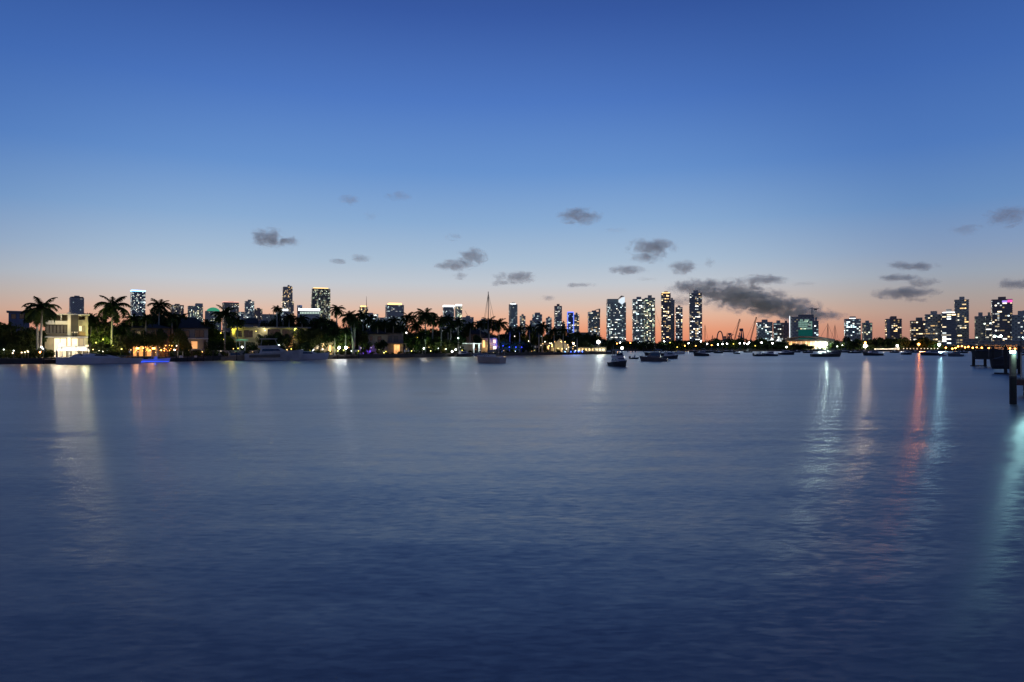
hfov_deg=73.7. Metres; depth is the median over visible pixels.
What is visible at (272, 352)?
motor yacht
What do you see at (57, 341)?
window
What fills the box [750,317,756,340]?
crawler crane
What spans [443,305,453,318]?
apartment tower
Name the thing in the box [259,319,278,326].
tree
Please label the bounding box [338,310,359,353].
palm tree
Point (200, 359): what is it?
motorboat
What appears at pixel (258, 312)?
apartment tower
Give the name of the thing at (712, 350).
sailboat
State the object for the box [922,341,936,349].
tree
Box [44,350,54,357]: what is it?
shrub
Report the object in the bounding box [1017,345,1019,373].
mooring pile
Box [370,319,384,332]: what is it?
palm tree
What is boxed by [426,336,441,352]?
tree
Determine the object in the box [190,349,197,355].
shrub
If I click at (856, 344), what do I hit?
tree
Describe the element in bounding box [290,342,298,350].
shrub
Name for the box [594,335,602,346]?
palm tree
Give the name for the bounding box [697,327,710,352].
sailboat
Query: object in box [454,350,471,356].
motorboat
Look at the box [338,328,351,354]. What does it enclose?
palm tree
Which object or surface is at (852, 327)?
apartment tower
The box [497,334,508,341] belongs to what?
tree
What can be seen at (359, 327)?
palm tree
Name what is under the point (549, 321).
apartment tower
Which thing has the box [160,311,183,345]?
palm tree
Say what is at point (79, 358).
motor yacht
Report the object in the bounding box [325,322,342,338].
tree
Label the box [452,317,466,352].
palm tree
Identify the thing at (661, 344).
tree
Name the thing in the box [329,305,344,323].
palm tree
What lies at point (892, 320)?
dark window
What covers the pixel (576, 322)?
apartment tower
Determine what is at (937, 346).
tree
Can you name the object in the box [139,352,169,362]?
motorboat
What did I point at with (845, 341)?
sailboat
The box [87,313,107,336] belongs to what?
tree
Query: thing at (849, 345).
tree
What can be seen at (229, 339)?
tree
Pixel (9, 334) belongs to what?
tree
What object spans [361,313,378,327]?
office building
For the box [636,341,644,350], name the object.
tree
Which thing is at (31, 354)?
shrub
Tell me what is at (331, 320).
tree
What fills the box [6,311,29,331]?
house
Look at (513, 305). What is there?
dark window
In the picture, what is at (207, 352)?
shrub
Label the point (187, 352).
shrub
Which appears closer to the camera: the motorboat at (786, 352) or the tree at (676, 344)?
the motorboat at (786, 352)
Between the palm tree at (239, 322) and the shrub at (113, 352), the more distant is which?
the palm tree at (239, 322)
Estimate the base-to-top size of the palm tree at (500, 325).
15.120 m
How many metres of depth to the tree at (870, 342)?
583.05 m
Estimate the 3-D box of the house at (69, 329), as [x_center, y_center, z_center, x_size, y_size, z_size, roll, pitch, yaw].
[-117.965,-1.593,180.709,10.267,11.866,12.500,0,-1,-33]
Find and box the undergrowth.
[614,345,991,349]
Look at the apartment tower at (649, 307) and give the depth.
1621.70 m
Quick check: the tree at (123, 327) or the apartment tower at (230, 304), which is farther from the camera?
the apartment tower at (230, 304)
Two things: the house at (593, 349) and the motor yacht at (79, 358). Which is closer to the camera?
the motor yacht at (79, 358)
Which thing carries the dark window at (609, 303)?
in the apartment tower at (615, 319)
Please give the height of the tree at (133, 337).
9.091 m
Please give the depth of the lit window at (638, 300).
1639.76 m
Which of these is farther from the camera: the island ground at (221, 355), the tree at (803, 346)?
the tree at (803, 346)
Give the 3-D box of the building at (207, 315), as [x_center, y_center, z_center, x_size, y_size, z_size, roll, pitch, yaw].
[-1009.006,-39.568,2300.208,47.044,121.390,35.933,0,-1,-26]
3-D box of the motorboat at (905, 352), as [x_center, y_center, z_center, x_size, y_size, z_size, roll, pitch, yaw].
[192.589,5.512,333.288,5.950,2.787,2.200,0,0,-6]
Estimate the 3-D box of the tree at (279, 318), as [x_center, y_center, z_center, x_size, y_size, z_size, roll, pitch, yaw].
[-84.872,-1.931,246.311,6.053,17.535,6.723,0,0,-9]
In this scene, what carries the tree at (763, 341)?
on the mainland ground at (715, 349)
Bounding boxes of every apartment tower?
[69,296,83,313]
[130,290,145,318]
[170,304,183,316]
[187,303,202,321]
[222,301,238,331]
[244,300,253,318]
[254,308,262,319]
[282,285,292,311]
[288,300,293,314]
[297,305,301,316]
[311,288,329,321]
[359,305,367,314]
[385,303,403,316]
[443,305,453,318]
[455,304,461,318]
[509,302,517,329]
[519,314,525,332]
[530,318,536,346]
[532,313,541,346]
[546,317,551,333]
[554,304,561,334]
[567,312,573,346]
[574,313,578,331]
[588,309,599,344]
[606,296,625,341]
[632,297,644,342]
[644,295,654,342]
[661,291,670,342]
[671,298,674,340]
[675,305,682,340]
[689,290,701,341]
[756,319,772,340]
[773,320,782,340]
[782,321,788,338]
[814,317,818,336]
[844,316,860,341]
[862,321,872,341]
[885,316,901,346]
[910,317,924,340]
[924,311,940,343]
[941,309,955,345]
[954,297,968,338]
[974,312,985,344]
[985,312,990,340]
[991,297,1012,340]
[1011,311,1023,340]
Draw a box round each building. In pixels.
[205,311,219,346]
[207,307,220,330]
[238,312,244,319]
[262,314,275,321]
[276,312,290,324]
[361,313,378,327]
[384,317,405,326]
[439,319,461,346]
[462,316,473,329]
[956,339,978,344]
[978,340,1023,347]
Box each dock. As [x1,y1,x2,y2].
[42,358,55,363]
[166,356,198,361]
[337,354,359,358]
[1017,353,1023,395]
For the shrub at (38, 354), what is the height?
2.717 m
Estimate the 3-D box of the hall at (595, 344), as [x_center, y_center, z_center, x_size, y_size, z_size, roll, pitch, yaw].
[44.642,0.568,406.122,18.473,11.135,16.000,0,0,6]
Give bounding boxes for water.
[0,346,1023,681]
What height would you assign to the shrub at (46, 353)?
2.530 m
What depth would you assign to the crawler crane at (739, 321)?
1500.07 m
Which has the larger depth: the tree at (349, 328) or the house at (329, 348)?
the tree at (349, 328)
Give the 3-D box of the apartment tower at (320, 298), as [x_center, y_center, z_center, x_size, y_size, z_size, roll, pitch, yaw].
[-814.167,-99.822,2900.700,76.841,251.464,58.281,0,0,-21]
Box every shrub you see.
[0,346,10,350]
[0,350,7,357]
[5,349,16,357]
[6,343,19,351]
[17,352,27,357]
[20,346,35,351]
[26,349,35,357]
[34,348,42,357]
[42,348,48,357]
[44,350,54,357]
[88,343,97,353]
[94,342,107,354]
[107,349,116,355]
[117,350,126,356]
[122,348,129,355]
[168,345,176,353]
[176,350,184,355]
[183,348,189,355]
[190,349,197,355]
[196,350,205,355]
[204,348,212,355]
[212,349,219,355]
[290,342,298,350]
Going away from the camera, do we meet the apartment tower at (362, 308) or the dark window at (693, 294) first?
the dark window at (693, 294)
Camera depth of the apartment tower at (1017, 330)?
1075.42 m
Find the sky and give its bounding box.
[0,0,1023,342]
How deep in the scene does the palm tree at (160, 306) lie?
203.17 m
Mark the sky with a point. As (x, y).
(772, 160)
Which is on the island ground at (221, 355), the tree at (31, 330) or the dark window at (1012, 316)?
the tree at (31, 330)
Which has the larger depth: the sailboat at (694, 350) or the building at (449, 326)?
the building at (449, 326)
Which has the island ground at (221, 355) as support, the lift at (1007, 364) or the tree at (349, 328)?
the tree at (349, 328)
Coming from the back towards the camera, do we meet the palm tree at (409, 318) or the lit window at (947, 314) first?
the lit window at (947, 314)
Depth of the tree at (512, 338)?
316.65 m
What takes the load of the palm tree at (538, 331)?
on the island ground at (221, 355)
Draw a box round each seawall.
[0,351,615,363]
[606,349,1023,350]
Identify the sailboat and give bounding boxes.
[477,292,505,362]
[644,308,667,355]
[689,334,699,351]
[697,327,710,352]
[709,335,716,351]
[810,324,840,356]
[826,326,840,352]
[841,332,849,351]
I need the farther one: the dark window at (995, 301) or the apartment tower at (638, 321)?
the apartment tower at (638, 321)
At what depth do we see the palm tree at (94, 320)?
187.78 m
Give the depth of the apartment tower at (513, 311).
1993.12 m
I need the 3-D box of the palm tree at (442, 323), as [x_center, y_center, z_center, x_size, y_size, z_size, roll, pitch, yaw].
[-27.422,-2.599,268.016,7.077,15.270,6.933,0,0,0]
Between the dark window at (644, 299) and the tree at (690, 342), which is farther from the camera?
the dark window at (644, 299)
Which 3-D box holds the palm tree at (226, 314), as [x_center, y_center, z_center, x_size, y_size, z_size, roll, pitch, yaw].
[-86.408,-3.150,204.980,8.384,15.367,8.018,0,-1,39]
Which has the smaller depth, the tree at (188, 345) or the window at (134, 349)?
the window at (134, 349)
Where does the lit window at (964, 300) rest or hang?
in the apartment tower at (961, 307)
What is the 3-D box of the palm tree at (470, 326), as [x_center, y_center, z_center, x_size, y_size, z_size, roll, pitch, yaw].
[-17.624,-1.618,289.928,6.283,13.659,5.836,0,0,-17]
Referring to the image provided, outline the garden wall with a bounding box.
[217,350,258,354]
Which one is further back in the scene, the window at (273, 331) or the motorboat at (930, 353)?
the motorboat at (930, 353)
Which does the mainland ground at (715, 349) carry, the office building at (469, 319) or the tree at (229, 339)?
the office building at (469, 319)
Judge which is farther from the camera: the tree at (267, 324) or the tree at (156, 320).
the tree at (267, 324)
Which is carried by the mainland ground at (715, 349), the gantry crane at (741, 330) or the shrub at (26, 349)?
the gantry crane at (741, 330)
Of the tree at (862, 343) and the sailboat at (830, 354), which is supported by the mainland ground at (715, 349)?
the tree at (862, 343)
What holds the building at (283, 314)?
on the mainland ground at (715, 349)
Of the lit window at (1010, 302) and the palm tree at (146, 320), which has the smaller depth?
the palm tree at (146, 320)
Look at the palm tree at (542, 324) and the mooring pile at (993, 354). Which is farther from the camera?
the palm tree at (542, 324)
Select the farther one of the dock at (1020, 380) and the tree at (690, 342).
the tree at (690, 342)
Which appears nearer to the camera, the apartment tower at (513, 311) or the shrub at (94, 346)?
the shrub at (94, 346)
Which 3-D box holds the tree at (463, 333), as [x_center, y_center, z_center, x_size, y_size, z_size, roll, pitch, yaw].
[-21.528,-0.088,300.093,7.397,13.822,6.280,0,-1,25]
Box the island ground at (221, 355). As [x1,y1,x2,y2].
[1,351,576,357]
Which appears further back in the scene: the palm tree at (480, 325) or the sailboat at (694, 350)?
the sailboat at (694, 350)
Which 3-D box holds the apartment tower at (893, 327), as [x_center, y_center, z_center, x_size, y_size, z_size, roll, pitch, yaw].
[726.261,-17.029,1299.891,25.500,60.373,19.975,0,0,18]
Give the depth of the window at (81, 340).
179.98 m
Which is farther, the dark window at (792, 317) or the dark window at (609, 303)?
the dark window at (609, 303)
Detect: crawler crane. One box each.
[732,319,740,347]
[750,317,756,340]
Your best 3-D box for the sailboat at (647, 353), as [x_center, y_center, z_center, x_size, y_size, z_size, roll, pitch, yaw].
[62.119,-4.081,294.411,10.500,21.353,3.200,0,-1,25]
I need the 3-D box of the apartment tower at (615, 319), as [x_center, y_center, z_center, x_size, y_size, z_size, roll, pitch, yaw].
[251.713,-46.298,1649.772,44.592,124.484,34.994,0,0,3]
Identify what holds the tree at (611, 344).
on the island ground at (221, 355)
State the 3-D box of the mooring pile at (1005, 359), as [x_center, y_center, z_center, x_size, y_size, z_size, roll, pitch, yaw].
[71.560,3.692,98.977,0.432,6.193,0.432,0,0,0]
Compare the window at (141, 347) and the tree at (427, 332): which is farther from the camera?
the tree at (427, 332)
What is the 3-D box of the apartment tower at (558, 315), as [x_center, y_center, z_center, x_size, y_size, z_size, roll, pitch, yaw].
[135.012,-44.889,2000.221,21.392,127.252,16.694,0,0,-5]
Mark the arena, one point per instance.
(311, 313)
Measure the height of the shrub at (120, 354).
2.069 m
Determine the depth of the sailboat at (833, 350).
406.01 m
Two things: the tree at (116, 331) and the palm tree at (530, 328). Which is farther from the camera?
the palm tree at (530, 328)
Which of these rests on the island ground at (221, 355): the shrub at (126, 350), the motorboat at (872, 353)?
the shrub at (126, 350)
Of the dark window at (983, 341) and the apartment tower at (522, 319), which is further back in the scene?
the apartment tower at (522, 319)
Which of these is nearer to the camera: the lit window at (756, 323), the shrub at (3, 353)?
the shrub at (3, 353)
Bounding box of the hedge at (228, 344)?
[204,342,254,349]
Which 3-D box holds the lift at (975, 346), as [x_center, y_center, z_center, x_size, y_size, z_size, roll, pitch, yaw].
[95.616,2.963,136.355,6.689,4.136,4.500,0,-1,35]
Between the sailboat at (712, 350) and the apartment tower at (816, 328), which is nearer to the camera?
the sailboat at (712, 350)
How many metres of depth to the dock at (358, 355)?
223.07 m
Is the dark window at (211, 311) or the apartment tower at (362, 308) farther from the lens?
the apartment tower at (362, 308)
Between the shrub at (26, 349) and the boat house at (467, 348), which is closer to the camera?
the shrub at (26, 349)
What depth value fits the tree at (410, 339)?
254.73 m
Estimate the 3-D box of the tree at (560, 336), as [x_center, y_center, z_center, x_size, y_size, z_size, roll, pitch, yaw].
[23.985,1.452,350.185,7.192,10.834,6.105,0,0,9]
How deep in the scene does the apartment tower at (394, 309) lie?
2480.68 m
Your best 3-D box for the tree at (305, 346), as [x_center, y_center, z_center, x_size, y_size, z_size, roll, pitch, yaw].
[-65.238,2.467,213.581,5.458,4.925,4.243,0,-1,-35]
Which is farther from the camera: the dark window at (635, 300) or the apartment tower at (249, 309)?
the apartment tower at (249, 309)
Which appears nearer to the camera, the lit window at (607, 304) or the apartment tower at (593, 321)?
the lit window at (607, 304)
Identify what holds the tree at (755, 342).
on the mainland ground at (715, 349)
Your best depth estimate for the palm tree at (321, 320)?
231.29 m
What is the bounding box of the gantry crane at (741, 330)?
[738,328,744,341]
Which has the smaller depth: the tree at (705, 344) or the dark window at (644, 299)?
the tree at (705, 344)
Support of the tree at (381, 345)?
on the island ground at (221, 355)
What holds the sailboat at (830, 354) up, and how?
on the water
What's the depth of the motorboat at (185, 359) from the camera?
182.56 m
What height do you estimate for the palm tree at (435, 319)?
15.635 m
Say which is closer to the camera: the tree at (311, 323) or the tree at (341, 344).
the tree at (341, 344)
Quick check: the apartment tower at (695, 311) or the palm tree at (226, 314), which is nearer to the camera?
the palm tree at (226, 314)
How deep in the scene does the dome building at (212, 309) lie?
2347.54 m
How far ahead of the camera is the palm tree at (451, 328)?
272.97 m
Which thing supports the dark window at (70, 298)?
in the apartment tower at (76, 304)
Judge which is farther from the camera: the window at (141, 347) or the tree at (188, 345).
the tree at (188, 345)
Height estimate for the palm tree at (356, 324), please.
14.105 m
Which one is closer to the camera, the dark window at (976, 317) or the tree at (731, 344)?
the tree at (731, 344)
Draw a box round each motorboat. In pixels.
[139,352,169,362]
[167,351,193,361]
[194,354,205,360]
[221,351,244,360]
[301,351,328,359]
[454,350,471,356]
[471,349,487,355]
[607,350,626,366]
[639,350,670,360]
[661,350,677,358]
[671,349,684,353]
[693,349,708,355]
[752,352,765,355]
[762,351,777,355]
[778,349,794,354]
[863,350,883,355]
[901,349,911,354]
[920,349,942,354]
[948,350,963,355]
[971,349,1009,357]
[989,356,1016,368]
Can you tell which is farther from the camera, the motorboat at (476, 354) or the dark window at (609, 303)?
the dark window at (609, 303)
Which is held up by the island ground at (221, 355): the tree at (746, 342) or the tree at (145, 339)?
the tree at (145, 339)
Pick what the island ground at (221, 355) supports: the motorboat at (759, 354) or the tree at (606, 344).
the tree at (606, 344)
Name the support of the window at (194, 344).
in the house at (196, 331)
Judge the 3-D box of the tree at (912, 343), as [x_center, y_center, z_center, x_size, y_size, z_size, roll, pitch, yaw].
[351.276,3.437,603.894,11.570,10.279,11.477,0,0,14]
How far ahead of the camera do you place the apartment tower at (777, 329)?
1374.17 m
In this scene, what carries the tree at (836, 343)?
on the mainland ground at (715, 349)
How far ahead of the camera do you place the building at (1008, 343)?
962.98 m
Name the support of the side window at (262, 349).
in the motor yacht at (272, 352)
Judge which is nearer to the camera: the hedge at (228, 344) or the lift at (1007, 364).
the lift at (1007, 364)
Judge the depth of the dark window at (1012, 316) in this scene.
1075.90 m
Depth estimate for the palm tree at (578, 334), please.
343.58 m
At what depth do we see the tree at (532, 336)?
325.29 m
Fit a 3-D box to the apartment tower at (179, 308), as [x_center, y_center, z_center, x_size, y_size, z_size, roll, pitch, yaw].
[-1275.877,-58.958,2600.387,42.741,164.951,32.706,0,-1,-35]
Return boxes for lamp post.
[1020,337,1022,376]
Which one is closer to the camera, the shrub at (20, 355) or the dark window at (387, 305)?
the shrub at (20, 355)
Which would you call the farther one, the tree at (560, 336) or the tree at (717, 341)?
the tree at (717, 341)
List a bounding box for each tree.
[0,321,35,357]
[20,306,48,357]
[22,296,61,349]
[26,326,47,346]
[83,313,103,350]
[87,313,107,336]
[89,324,113,346]
[93,295,131,343]
[106,321,123,341]
[110,334,133,351]
[118,319,135,353]
[122,313,139,355]
[125,327,142,356]
[136,313,155,354]
[137,330,154,356]
[142,309,172,325]
[147,298,171,324]
[149,329,167,356]
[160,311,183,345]
[168,327,187,350]
[175,313,189,327]
[180,342,191,350]
[201,318,215,330]
[208,328,226,345]
[210,305,238,355]
[220,334,233,345]
[231,316,245,341]
[255,334,269,345]
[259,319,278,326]
[265,332,283,344]
[269,312,285,325]
[271,305,282,326]
[280,333,295,350]
[282,313,296,326]
[283,315,305,326]
[292,327,323,347]
[295,342,310,350]
[296,314,309,326]
[301,318,319,331]
[313,316,328,329]
[314,319,337,329]
[314,327,330,351]
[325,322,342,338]
[328,334,339,354]
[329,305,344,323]
[332,333,350,354]
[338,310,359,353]
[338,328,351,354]
[342,324,357,348]
[347,313,363,353]
[352,320,363,335]
[355,331,369,353]
[356,310,370,330]
[356,323,372,330]
[358,342,372,350]
[363,314,376,329]
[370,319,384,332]
[374,339,387,353]
[379,319,392,331]
[386,315,400,332]
[394,322,409,332]
[399,312,417,351]
[403,332,418,351]
[408,321,424,332]
[412,338,425,353]
[413,308,437,353]
[416,327,431,344]
[416,332,427,353]
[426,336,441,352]
[427,316,441,350]
[428,328,445,341]
[436,315,450,352]
[439,327,452,342]
[439,339,455,352]
[443,314,454,339]
[445,322,456,339]
[449,332,465,351]
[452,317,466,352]
[455,325,469,347]
[464,321,476,344]
[472,334,481,351]
[473,320,484,350]
[479,316,499,352]
[490,318,508,348]
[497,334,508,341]
[499,338,511,352]
[505,326,515,340]
[507,332,517,351]
[510,340,522,351]
[514,330,528,347]
[515,324,526,351]
[521,340,534,351]
[524,324,534,351]
[526,331,536,351]
[531,336,541,351]
[533,326,545,351]
[535,321,549,351]
[543,334,552,342]
[548,326,560,352]
[552,334,565,341]
[559,326,568,351]
[562,332,573,343]
[570,339,580,349]
[573,332,581,351]
[579,339,588,346]
[588,333,596,345]
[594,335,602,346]
[600,341,608,347]
[606,339,615,349]
[614,341,623,348]
[626,341,640,347]
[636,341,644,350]
[641,341,653,350]
[656,341,667,349]
[668,340,687,348]
[685,340,696,348]
[692,340,702,348]
[700,341,710,348]
[711,337,725,349]
[722,338,731,349]
[723,339,737,349]
[736,337,746,346]
[741,340,751,349]
[748,340,760,348]
[754,336,768,349]
[764,342,778,348]
[775,341,788,345]
[778,344,788,349]
[787,343,799,349]
[796,344,807,348]
[828,341,839,346]
[836,340,854,349]
[851,341,861,349]
[856,341,865,349]
[866,340,875,349]
[874,337,889,347]
[886,337,892,346]
[892,336,911,348]
[908,339,915,348]
[916,338,927,349]
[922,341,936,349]
[927,340,947,349]
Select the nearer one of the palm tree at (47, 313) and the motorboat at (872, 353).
the palm tree at (47, 313)
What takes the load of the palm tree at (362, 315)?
on the island ground at (221, 355)
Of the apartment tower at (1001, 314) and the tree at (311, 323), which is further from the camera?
the apartment tower at (1001, 314)
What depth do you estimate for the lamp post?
75.23 m
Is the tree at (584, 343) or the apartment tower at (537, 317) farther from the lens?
the apartment tower at (537, 317)
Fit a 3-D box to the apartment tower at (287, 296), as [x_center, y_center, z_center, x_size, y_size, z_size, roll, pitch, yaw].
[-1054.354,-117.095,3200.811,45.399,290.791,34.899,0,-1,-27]
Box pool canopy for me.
[55,346,89,357]
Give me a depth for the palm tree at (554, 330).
321.65 m
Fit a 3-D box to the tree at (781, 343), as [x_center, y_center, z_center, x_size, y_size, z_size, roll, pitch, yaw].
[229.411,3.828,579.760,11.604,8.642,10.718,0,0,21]
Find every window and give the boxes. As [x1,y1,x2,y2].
[49,325,66,333]
[54,338,66,356]
[69,298,83,313]
[71,338,77,355]
[79,338,83,353]
[130,292,141,315]
[131,293,144,312]
[133,346,136,355]
[139,346,142,355]
[147,346,151,355]
[188,306,202,320]
[191,341,197,348]
[195,330,203,337]
[205,311,219,328]
[236,330,241,336]
[244,330,252,337]
[262,349,279,350]
[268,329,279,335]
[282,329,292,338]
[385,305,403,316]
[394,344,399,353]
[509,305,516,327]
[588,314,599,335]
[606,303,625,341]
[606,304,625,341]
[632,300,644,341]
[632,300,644,341]
[644,299,654,341]
[644,300,654,341]
[662,294,669,341]
[662,294,669,341]
[675,308,681,339]
[675,308,682,339]
[689,294,701,339]
[689,294,701,339]
[756,323,771,340]
[756,323,772,338]
[790,317,813,336]
[886,320,901,341]
[910,322,924,339]
[926,315,939,339]
[941,314,955,343]
[941,316,955,345]
[954,300,968,335]
[954,300,968,337]
[976,317,985,339]
[980,341,1023,347]
[991,301,1011,340]
[991,302,1011,340]
[1011,316,1022,339]
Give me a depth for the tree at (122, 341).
180.83 m
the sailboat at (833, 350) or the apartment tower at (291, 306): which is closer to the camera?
the sailboat at (833, 350)
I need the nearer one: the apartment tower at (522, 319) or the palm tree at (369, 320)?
the palm tree at (369, 320)
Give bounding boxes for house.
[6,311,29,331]
[45,312,89,356]
[130,324,176,356]
[178,318,210,352]
[226,326,310,350]
[242,318,266,326]
[314,340,338,354]
[358,329,405,353]
[462,343,481,352]
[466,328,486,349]
[481,335,496,352]
[539,339,575,351]
[578,347,605,351]
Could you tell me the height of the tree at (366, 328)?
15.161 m
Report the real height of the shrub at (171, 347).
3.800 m
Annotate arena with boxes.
[298,308,319,322]
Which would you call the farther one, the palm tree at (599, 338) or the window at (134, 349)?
the palm tree at (599, 338)
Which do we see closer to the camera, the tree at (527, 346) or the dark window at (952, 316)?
the tree at (527, 346)
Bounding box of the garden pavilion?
[236,339,247,349]
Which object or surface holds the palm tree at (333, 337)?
on the island ground at (221, 355)
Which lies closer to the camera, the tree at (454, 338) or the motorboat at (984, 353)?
the motorboat at (984, 353)
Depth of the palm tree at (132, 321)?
191.42 m
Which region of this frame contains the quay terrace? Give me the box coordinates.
[954,345,1023,349]
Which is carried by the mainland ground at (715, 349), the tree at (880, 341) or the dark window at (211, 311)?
the tree at (880, 341)
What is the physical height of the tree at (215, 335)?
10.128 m
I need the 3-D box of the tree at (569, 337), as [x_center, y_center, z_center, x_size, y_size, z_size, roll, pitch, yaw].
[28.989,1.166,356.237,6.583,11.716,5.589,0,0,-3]
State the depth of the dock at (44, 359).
155.62 m
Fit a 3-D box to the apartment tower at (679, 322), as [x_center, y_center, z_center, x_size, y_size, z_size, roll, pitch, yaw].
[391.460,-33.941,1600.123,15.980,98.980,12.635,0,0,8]
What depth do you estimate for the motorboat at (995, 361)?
102.78 m
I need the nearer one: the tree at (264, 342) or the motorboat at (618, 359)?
the motorboat at (618, 359)
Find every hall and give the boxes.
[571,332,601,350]
[781,336,834,348]
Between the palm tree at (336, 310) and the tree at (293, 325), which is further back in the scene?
the tree at (293, 325)
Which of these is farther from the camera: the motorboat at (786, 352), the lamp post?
the motorboat at (786, 352)
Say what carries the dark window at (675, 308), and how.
in the apartment tower at (679, 322)
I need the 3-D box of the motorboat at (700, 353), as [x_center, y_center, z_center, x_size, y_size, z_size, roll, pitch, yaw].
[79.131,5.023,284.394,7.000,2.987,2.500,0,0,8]
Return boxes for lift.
[970,345,1008,365]
[994,347,1023,373]
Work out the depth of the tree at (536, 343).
328.84 m
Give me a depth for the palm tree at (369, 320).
250.98 m
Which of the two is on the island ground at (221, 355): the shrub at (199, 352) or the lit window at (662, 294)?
the shrub at (199, 352)
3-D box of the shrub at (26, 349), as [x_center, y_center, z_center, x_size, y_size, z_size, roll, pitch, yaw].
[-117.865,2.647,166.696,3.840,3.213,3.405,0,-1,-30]
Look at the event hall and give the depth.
588.89 m
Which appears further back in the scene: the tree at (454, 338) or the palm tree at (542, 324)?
the palm tree at (542, 324)
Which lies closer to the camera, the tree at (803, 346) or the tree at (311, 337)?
the tree at (311, 337)
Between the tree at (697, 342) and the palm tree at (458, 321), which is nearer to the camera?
the palm tree at (458, 321)
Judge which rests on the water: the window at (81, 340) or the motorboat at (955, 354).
the motorboat at (955, 354)
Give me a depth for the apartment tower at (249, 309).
2490.66 m
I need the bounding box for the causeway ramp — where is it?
[874,348,899,349]
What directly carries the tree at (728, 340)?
on the mainland ground at (715, 349)
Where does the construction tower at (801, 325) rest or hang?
on the mainland ground at (715, 349)
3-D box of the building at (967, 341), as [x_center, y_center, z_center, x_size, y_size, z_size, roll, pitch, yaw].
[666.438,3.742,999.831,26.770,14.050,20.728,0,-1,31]
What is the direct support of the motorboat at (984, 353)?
on the lift at (975, 346)
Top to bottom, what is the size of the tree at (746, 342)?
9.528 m
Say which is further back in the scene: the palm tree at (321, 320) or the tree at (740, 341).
the tree at (740, 341)
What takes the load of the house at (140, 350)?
on the island ground at (221, 355)
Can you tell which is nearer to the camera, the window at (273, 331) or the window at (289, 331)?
the window at (273, 331)
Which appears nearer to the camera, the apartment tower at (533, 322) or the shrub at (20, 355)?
the shrub at (20, 355)
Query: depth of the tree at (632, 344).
625.89 m
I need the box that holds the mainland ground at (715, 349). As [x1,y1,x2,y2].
[129,347,1022,349]
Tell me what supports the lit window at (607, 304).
in the apartment tower at (615, 319)
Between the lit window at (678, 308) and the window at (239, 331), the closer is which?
the window at (239, 331)
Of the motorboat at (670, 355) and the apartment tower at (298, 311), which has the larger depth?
the apartment tower at (298, 311)
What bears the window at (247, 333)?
in the house at (249, 333)
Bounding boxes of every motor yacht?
[56,351,143,363]
[245,338,303,359]
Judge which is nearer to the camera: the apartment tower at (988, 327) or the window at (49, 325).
the window at (49, 325)
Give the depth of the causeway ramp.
565.59 m
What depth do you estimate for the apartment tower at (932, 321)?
1142.50 m
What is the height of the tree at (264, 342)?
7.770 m
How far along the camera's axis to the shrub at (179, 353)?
190.65 m
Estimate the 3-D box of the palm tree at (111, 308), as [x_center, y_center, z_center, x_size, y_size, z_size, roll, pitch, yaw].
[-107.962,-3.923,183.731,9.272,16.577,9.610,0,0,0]
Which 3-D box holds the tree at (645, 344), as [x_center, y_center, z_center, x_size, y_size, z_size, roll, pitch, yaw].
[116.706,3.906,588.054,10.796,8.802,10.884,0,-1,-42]
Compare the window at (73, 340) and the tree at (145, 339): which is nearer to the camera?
the window at (73, 340)
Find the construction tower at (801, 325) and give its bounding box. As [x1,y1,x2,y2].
[789,314,814,338]
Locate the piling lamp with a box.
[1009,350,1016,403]
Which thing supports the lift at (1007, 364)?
on the water
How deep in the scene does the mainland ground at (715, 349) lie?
928.07 m
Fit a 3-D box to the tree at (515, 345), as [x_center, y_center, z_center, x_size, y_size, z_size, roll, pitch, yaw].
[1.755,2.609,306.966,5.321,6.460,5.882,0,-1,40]
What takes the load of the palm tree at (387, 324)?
on the island ground at (221, 355)
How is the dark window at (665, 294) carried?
in the apartment tower at (666, 314)
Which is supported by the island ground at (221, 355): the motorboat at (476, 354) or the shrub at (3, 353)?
the shrub at (3, 353)
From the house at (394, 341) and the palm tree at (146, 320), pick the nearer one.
the palm tree at (146, 320)
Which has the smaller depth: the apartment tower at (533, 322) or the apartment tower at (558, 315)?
the apartment tower at (533, 322)
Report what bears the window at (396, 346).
in the house at (394, 341)
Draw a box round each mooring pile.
[992,347,994,358]
[1004,345,1006,373]
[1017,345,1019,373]
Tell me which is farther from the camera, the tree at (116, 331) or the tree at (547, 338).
the tree at (547, 338)
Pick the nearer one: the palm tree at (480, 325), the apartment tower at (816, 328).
the palm tree at (480, 325)
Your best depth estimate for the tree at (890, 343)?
596.73 m
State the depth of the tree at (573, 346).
351.19 m
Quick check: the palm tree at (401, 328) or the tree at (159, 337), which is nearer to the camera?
the tree at (159, 337)
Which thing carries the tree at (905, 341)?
on the mainland ground at (715, 349)

